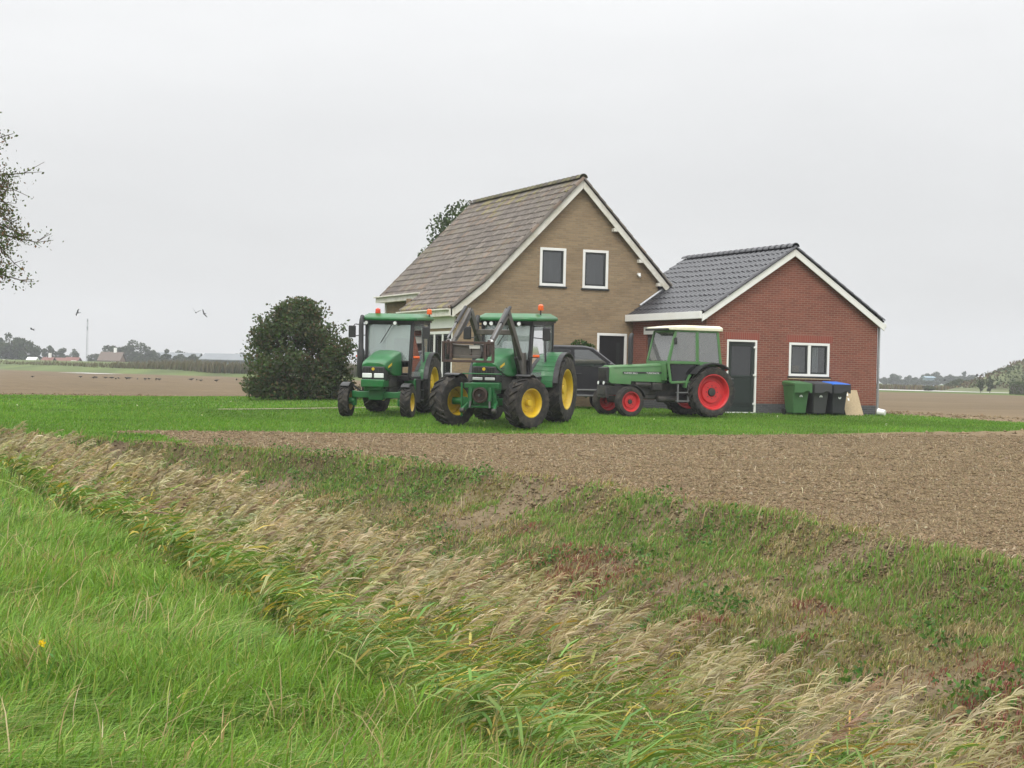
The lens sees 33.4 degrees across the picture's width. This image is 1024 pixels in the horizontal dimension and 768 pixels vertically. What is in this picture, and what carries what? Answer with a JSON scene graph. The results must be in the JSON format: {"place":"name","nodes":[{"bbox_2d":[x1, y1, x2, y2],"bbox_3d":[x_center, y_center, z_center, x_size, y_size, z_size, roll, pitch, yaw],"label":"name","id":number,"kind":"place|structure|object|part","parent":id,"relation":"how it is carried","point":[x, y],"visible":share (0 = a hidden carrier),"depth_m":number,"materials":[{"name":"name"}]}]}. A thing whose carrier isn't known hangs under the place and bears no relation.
{"place":"outdoors","nodes":[
{"label":"outdoors","id":0,"kind":"place"},
{"bbox_2d":[144,352,202,360],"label":"long shed","id":1,"kind":"structure","parent":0,"point":[173,354],"depth_m":468.47,"materials":[{"name":"white paint"}]},
{"bbox_2d":[0,359,361,379],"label":"dike","id":2,"kind":"structure","parent":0,"point":[55,368],"depth_m":240.32,"materials":[{"name":"green plant"}]},
{"bbox_2d":[198,353,255,364],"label":"barn","id":3,"kind":"structure","parent":0,"point":[221,358],"depth_m":393.87,"materials":[{"name":"white paint"}]},
{"bbox_2d":[0,458,672,767],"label":"verge grass","id":4,"kind":"structure","parent":0,"point":[114,620],"depth_m":7.33,"materials":[{"name":"green plant"}]},
{"bbox_2d":[262,407,659,409],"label":"garden path","id":5,"kind":"structure","parent":0,"point":[304,408],"depth_m":49.58,"materials":[{"name":"tile"}]},
{"bbox_2d":[0,394,1023,442],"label":"lawn","id":6,"kind":"structure","parent":0,"point":[678,424],"depth_m":43.73,"materials":[{"name":"plant"}]},
{"bbox_2d":[239,296,360,399],"bbox_3d":[-7.443,-1.240,60.566,4.612,3.796,4.403,1,0,-22],"label":"shrub","id":7,"kind":"object","parent":6,"relation":"on","point":[300,321],"visible":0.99,"depth_m":59.60,"materials":[{"name":"green plant"}]},
{"bbox_2d":[338,308,441,417],"bbox_3d":[-3.244,-0.606,46.127,2.260,2.880,3.690,1,2,12],"label":"tractor","id":8,"kind":"object","parent":6,"relation":"on","point":[384,379],"visible":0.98,"depth_m":45.66,"materials":[{"name":"green painted metal"},{"name":"rubber"},{"name":"glass"}]},
{"bbox_2d":[429,304,576,428],"bbox_3d":[-0.235,-0.477,41.765,2.747,2.970,5.017,1,2,19],"label":"tractor","id":9,"kind":"object","parent":6,"relation":"on","point":[530,382],"visible":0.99,"depth_m":41.01,"materials":[{"name":"metal"}]},
{"bbox_2d":[373,174,672,406],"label":"brick house","id":10,"kind":"structure","parent":6,"relation":"on","point":[579,263],"depth_m":56.01,"materials":[{"name":"brown brick"}]},
{"bbox_2d":[430,331,452,376],"bbox_3d":[-2.342,-0.628,55.588,0.140,2.170,2.430,1,0,-22],"label":"large window","id":11,"kind":"structure","parent":10,"relation":"in","point":[436,338],"depth_m":55.40,"materials":[{"name":"white paint"}]},
{"bbox_2d":[538,247,566,287],"bbox_3d":[1.303,-3.772,55.433,1.000,1.290,0.230,1,0,-22],"label":"window","id":12,"kind":"structure","parent":10,"relation":"in","point":[552,260],"depth_m":55.50,"materials":[{"name":"white paint"}]},
{"bbox_2d":[581,249,608,290],"bbox_3d":[2.712,-3.733,56.002,1.000,1.310,0.230,1,0,-22],"label":"window","id":13,"kind":"structure","parent":10,"relation":"in","point":[595,262],"depth_m":56.07,"materials":[{"name":"white paint"}]},
{"bbox_2d":[597,333,626,364],"bbox_3d":[3.254,-0.416,56.251,1.080,2.500,0.115,1,0,-22],"label":"window","id":14,"kind":"structure","parent":10,"relation":"in","point":[612,346],"depth_m":56.27,"materials":[{"name":"white paint"}]},
{"bbox_2d":[508,344,619,406],"bbox_3d":[1.670,-0.203,52.658,4.870,1.970,2.300,1,0,-22],"label":"van","id":15,"kind":"object","parent":6,"relation":"on","point":[588,361],"visible":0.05,"depth_m":51.92,"materials":[{"name":"paint"}]},
{"bbox_3d":[1.309,-0.804,51.555,1.040,0.511,0.094,1,0,-22],"label":"side window","id":16,"kind":"part","parent":15,"relation":"part of","materials":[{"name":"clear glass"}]},
{"bbox_3d":[2.467,-0.780,52.023,1.220,0.511,0.094,1,0,-22],"label":"front window","id":17,"kind":"part","parent":15,"relation":"part of","materials":[{"name":"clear glass"}]},
{"bbox_2d":[571,339,595,397],"bbox_3d":[2.256,-0.504,55.095,1.004,1.916,0.819,1,0,-22],"label":"bush","id":18,"kind":"object","parent":6,"relation":"on","point":[583,343],"visible":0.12,"depth_m":55.03,"materials":[{"name":"green plant"}]},
{"bbox_2d":[592,325,734,417],"bbox_3d":[4.295,-0.381,48.999,3.880,2.620,1.920,1,0,-24],"label":"tractor","id":19,"kind":"object","parent":6,"relation":"on","point":[702,384],"visible":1,"depth_m":48.63,"materials":[{"name":"metal"}]},
{"bbox_2d":[625,243,885,414],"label":"red brick garage","id":20,"kind":"structure","parent":6,"relation":"on","point":[779,314],"depth_m":53.17,"materials":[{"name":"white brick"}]},
{"bbox_2d":[647,334,689,399],"bbox_3d":[4.985,-0.389,54.209,0.040,2.395,3.000,1,0,-22],"label":"garage door","id":21,"kind":"structure","parent":20,"relation":"in","point":[682,355],"depth_m":53.40,"materials":[{"name":"metal"}]},
{"bbox_2d":[725,339,756,412],"bbox_3d":[7.014,-0.230,52.315,1.050,2.240,0.135,1,0,-22],"label":"door","id":22,"kind":"structure","parent":20,"relation":"in","point":[741,354],"depth_m":52.35,"materials":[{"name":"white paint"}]},
{"bbox_2d":[787,342,830,378],"bbox_3d":[9.252,-0.729,53.197,1.540,1.090,0.140,1,0,-22],"label":"window","id":23,"kind":"structure","parent":20,"relation":"in","point":[808,348],"depth_m":53.18,"materials":[{"name":"white paint"}]},
{"bbox_2d":[782,380,811,414],"bbox_3d":[8.711,0.427,52.336,0.617,1.060,0.863,1,0,-21],"label":"wheelie bin","id":24,"kind":"object","parent":6,"relation":"on","point":[796,395],"visible":0.99,"depth_m":52.10,"materials":[{"name":"green plastic"}]},
{"bbox_2d":[803,381,831,414],"bbox_3d":[9.375,0.440,52.637,0.617,1.060,0.863,1,0,-21],"label":"wheelie bin","id":25,"kind":"object","parent":6,"relation":"on","point":[817,400],"visible":0.8,"depth_m":52.37,"materials":[{"name":"black plastic"}]},
{"bbox_2d":[821,381,850,414],"bbox_3d":[9.997,0.452,52.910,0.617,1.060,0.863,1,0,-23],"label":"wheelie bin","id":26,"kind":"object","parent":6,"relation":"on","point":[836,401],"visible":0.74,"depth_m":52.64,"materials":[{"name":"black plastic"}]},
{"bbox_2d":[844,390,862,415],"bbox_3d":[10.627,0.589,53.431,0.660,0.880,0.023,1,-25,-25],"label":"chipboard sheet","id":27,"kind":"object","parent":6,"relation":"on","point":[852,405],"visible":0.75,"depth_m":53.42,"materials":[{"name":"beige wood"}]},
{"bbox_2d":[876,408,885,415],"bbox_3d":[11.635,0.880,53.804,0.286,0.238,0.246,2,0,33],"label":"bucket","id":28,"kind":"object","parent":6,"relation":"on","point":[880,411],"visible":1,"depth_m":53.73,"materials":[{"name":"white paint"}]},
{"bbox_2d":[0,370,1023,567],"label":"ploughed field","id":29,"kind":"structure","parent":0,"point":[67,383],"depth_m":89.36,"materials":[{"name":"soil"}]},
{"bbox_2d":[417,199,512,256],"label":"tree","id":30,"kind":"object","parent":29,"relation":"on","point":[445,222],"visible":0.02,"depth_m":80.39,"materials":[{"name":"green plant"}]},
{"bbox_2d":[0,392,1023,767],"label":"soil clods","id":31,"kind":"object","parent":29,"relation":"on","point":[984,530],"visible":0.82,"depth_m":25.22,"materials":[{"name":"soil"}]},
{"bbox_2d":[0,0,1023,384],"label":"sky","id":32,"kind":"structure","parent":0,"point":[226,159],"materials":[{"name":"white"}]},
{"bbox_2d":[1,433,1023,767],"bbox_3d":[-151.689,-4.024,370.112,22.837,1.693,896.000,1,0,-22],"label":"ditch bank","id":33,"kind":"structure","parent":0,"point":[479,517],"depth_m":16.54,"materials":[{"name":"beige plant"}]},
{"bbox_2d":[0,420,1023,767],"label":"reed bed","id":34,"kind":"object","parent":33,"relation":"on","point":[228,534],"visible":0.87,"depth_m":9.27,"materials":[{"name":"beige plant"}]},
{"bbox_2d":[0,427,1023,767],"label":"bank vegetation","id":35,"kind":"object","parent":33,"relation":"on","point":[766,613],"visible":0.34,"depth_m":16.08,"materials":[{"name":"green plant"}]},
{"bbox_2d":[247,377,1023,395],"bbox_3d":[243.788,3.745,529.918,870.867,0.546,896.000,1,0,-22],"label":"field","id":36,"kind":"structure","parent":0,"point":[897,390],"depth_m":242.96,"materials":[{"name":"soil"}]},
{"bbox_2d":[0,337,4,358],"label":"tree","id":37,"kind":"object","parent":36,"relation":"on","point":[2,343],"visible":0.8,"depth_m":429.30,"materials":[{"name":"green plant"}]},
{"bbox_2d":[0,332,23,359],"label":"tree","id":38,"kind":"object","parent":36,"relation":"on","point":[7,352],"visible":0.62,"depth_m":438.79,"materials":[{"name":"green plant"}]},
{"bbox_2d":[13,338,41,359],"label":"tree","id":39,"kind":"object","parent":36,"relation":"on","point":[26,346],"visible":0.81,"depth_m":429.14,"materials":[{"name":"green plant"}]},
{"bbox_2d":[26,357,38,359],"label":"outbuilding","id":40,"kind":"structure","parent":36,"relation":"on","point":[32,358],"depth_m":399.22,"materials":[{"name":"white paint"}]},
{"bbox_2d":[31,347,42,359],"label":"tree","id":41,"kind":"object","parent":36,"relation":"on","point":[39,356],"visible":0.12,"depth_m":448.96,"materials":[{"name":"green plant"}]},
{"bbox_2d":[41,345,55,356],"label":"tree","id":42,"kind":"object","parent":36,"relation":"on","point":[49,350],"visible":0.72,"depth_m":468.93,"materials":[{"name":"green plant"}]},
{"bbox_2d":[41,353,56,360],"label":"farmhouse","id":43,"kind":"object","parent":36,"relation":"on","point":[49,357],"visible":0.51,"depth_m":439.63,"materials":[{"name":"red tile"}]},
{"bbox_2d":[53,348,67,357],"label":"tree","id":44,"kind":"object","parent":36,"relation":"on","point":[59,354],"visible":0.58,"depth_m":479.30,"materials":[{"name":"green plant"}]},
{"bbox_2d":[63,357,81,360],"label":"farmhouse","id":45,"kind":"object","parent":36,"relation":"on","point":[72,359],"visible":0.46,"depth_m":448.91,"materials":[{"name":"red tile"}]},
{"bbox_2d":[67,349,79,356],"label":"tree","id":46,"kind":"object","parent":36,"relation":"on","point":[75,353],"visible":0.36,"depth_m":489.76,"materials":[{"name":"green plant"}]},
{"bbox_2d":[86,319,87,360],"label":"mast","id":47,"kind":"object","parent":36,"relation":"on","point":[86,340],"visible":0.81,"depth_m":599.68,"materials":[{"name":"metal"}]},
{"bbox_2d":[86,354,99,361],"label":"tree","id":48,"kind":"object","parent":36,"relation":"on","point":[93,356],"visible":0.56,"depth_m":499.05,"materials":[{"name":"green plant"}]},
{"bbox_2d":[102,345,116,351],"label":"tree","id":49,"kind":"object","parent":36,"relation":"on","point":[110,348],"visible":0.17,"depth_m":459.17,"materials":[{"name":"green plant"}]},
{"bbox_2d":[97,348,126,361],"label":"farmhouse","id":50,"kind":"object","parent":36,"relation":"on","point":[115,356],"visible":0.69,"depth_m":438.03,"materials":[{"name":"brown tile"}]},
{"bbox_2d":[117,340,137,360],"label":"tree","id":51,"kind":"object","parent":36,"relation":"on","point":[130,349],"visible":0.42,"depth_m":458.20,"materials":[{"name":"green plant"}]},
{"bbox_2d":[127,343,151,362],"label":"tree","id":52,"kind":"object","parent":36,"relation":"on","point":[136,356],"visible":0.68,"depth_m":448.94,"materials":[{"name":"green plant"}]},
{"bbox_2d":[147,350,162,362],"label":"tree","id":53,"kind":"object","parent":36,"relation":"on","point":[154,355],"visible":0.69,"depth_m":448.93,"materials":[{"name":"green plant"}]},
{"bbox_2d":[160,349,171,362],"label":"tree","id":54,"kind":"object","parent":36,"relation":"on","point":[163,357],"visible":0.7,"depth_m":419.65,"materials":[{"name":"green plant"}]},
{"bbox_2d":[171,354,185,361],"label":"tree","id":55,"kind":"object","parent":36,"relation":"on","point":[179,357],"visible":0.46,"depth_m":419.24,"materials":[{"name":"green plant"}]},
{"bbox_2d":[188,354,200,362],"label":"tree","id":56,"kind":"object","parent":36,"relation":"on","point":[194,356],"visible":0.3,"depth_m":419.50,"materials":[{"name":"green plant"}]},
{"bbox_2d":[0,358,955,390],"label":"reeds","id":57,"kind":"object","parent":36,"relation":"on","point":[212,367],"visible":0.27,"depth_m":234.43,"materials":[{"name":"green plant"}]},
{"bbox_2d":[879,377,888,384],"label":"tree","id":58,"kind":"object","parent":36,"relation":"on","point":[884,380],"visible":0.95,"depth_m":638.42,"materials":[{"name":"green plant"}]},
{"bbox_2d":[889,374,901,384],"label":"tree","id":59,"kind":"object","parent":36,"relation":"on","point":[894,378],"visible":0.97,"depth_m":639.09,"materials":[{"name":"green plant"}]},
{"bbox_2d":[887,379,911,384],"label":"tree","id":60,"kind":"object","parent":36,"relation":"on","point":[905,381],"visible":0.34,"depth_m":657.35,"materials":[{"name":"green plant"}]},
{"bbox_2d":[910,377,919,384],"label":"tree","id":61,"kind":"object","parent":36,"relation":"on","point":[914,379],"visible":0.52,"depth_m":639.76,"materials":[{"name":"green plant"}]},
{"bbox_2d":[919,373,930,380],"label":"tree","id":62,"kind":"object","parent":36,"relation":"on","point":[926,374],"visible":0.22,"depth_m":638.89,"materials":[{"name":"green plant"}]},
{"bbox_2d":[914,380,941,385],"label":"tree","id":63,"kind":"object","parent":36,"relation":"on","point":[927,382],"visible":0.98,"depth_m":598.07,"materials":[{"name":"green plant"}]},
{"bbox_2d":[921,376,935,385],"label":"outbuilding","id":64,"kind":"structure","parent":36,"relation":"on","point":[928,377],"depth_m":606.99,"materials":[{"name":"white"}]},
{"bbox_2d":[922,385,936,390],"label":"bush","id":65,"kind":"object","parent":36,"relation":"on","point":[928,388],"visible":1,"depth_m":274.55,"materials":[{"name":"green plant"}]},
{"bbox_2d":[931,372,942,385],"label":"tree","id":66,"kind":"object","parent":36,"relation":"on","point":[937,375],"visible":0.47,"depth_m":679.15,"materials":[{"name":"green plant"}]},
{"bbox_2d":[938,376,950,384],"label":"tree","id":67,"kind":"object","parent":36,"relation":"on","point":[946,378],"visible":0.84,"depth_m":639.04,"materials":[{"name":"green plant"}]},
{"bbox_2d":[944,381,957,385],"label":"bush","id":68,"kind":"object","parent":36,"relation":"on","point":[950,383],"visible":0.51,"depth_m":329.49,"materials":[{"name":"green plant"}]},
{"bbox_2d":[948,374,960,380],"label":"tree","id":69,"kind":"object","parent":36,"relation":"on","point":[953,378],"visible":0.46,"depth_m":658.81,"materials":[{"name":"green plant"}]},
{"bbox_2d":[954,379,968,383],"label":"bush","id":70,"kind":"object","parent":36,"relation":"on","point":[960,381],"visible":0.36,"depth_m":329.63,"materials":[{"name":"green plant"}]},
{"bbox_2d":[961,371,966,379],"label":"tree","id":71,"kind":"object","parent":36,"relation":"on","point":[964,373],"visible":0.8,"depth_m":639.56,"materials":[{"name":"green plant"}]},
{"bbox_2d":[965,375,975,379],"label":"tree","id":72,"kind":"object","parent":36,"relation":"on","point":[969,377],"visible":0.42,"depth_m":659.18,"materials":[{"name":"plant"}]},
{"bbox_2d":[977,379,984,392],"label":"bush","id":73,"kind":"object","parent":36,"relation":"on","point":[981,383],"visible":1,"depth_m":261.73,"materials":[{"name":"green plant"}]},
{"bbox_2d":[985,376,994,392],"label":"bush","id":74,"kind":"object","parent":36,"relation":"on","point":[989,385],"visible":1,"depth_m":257.83,"materials":[{"name":"green plant"}]},
{"bbox_2d":[1008,382,1023,394],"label":"hedge","id":75,"kind":"object","parent":36,"relation":"on","point":[1017,388],"visible":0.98,"depth_m":232.30,"materials":[{"name":"green plant"}]},
{"bbox_2d":[879,389,999,392],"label":"canal road","id":76,"kind":"structure","parent":0,"point":[934,390],"depth_m":269.97,"materials":[{"name":"grey asphalt"}]},
{"bbox_2d":[941,362,1023,392],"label":"mound","id":77,"kind":"object","parent":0,"point":[998,388],"visible":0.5,"depth_m":277.93,"materials":[{"name":"green plant"}]},
{"bbox_2d":[950,359,1023,388],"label":"mound growth","id":78,"kind":"object","parent":77,"relation":"on","point":[987,375],"visible":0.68,"depth_m":280.84,"materials":[{"name":"green plant"}]},
{"bbox_3d":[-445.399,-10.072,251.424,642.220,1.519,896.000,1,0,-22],"label":"roadside verge","id":79,"kind":"structure","parent":0,"visible":0},
{"bbox_2d":[0,112,63,293],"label":"roadside tree","id":80,"kind":"object","parent":79,"relation":"on","point":[4,233],"visible":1,"depth_m":26.55,"materials":[{"name":"green plant"}]},
{"bbox_2d":[28,639,54,699],"bbox_3d":[-1.968,1.222,7.119,0.125,0.318,0.093,1,0,-22],"label":"dandelion","id":81,"kind":"object","parent":79,"relation":"on","point":[41,643],"visible":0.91,"depth_m":7.12,"materials":[{"name":"green plant"}]}
]}

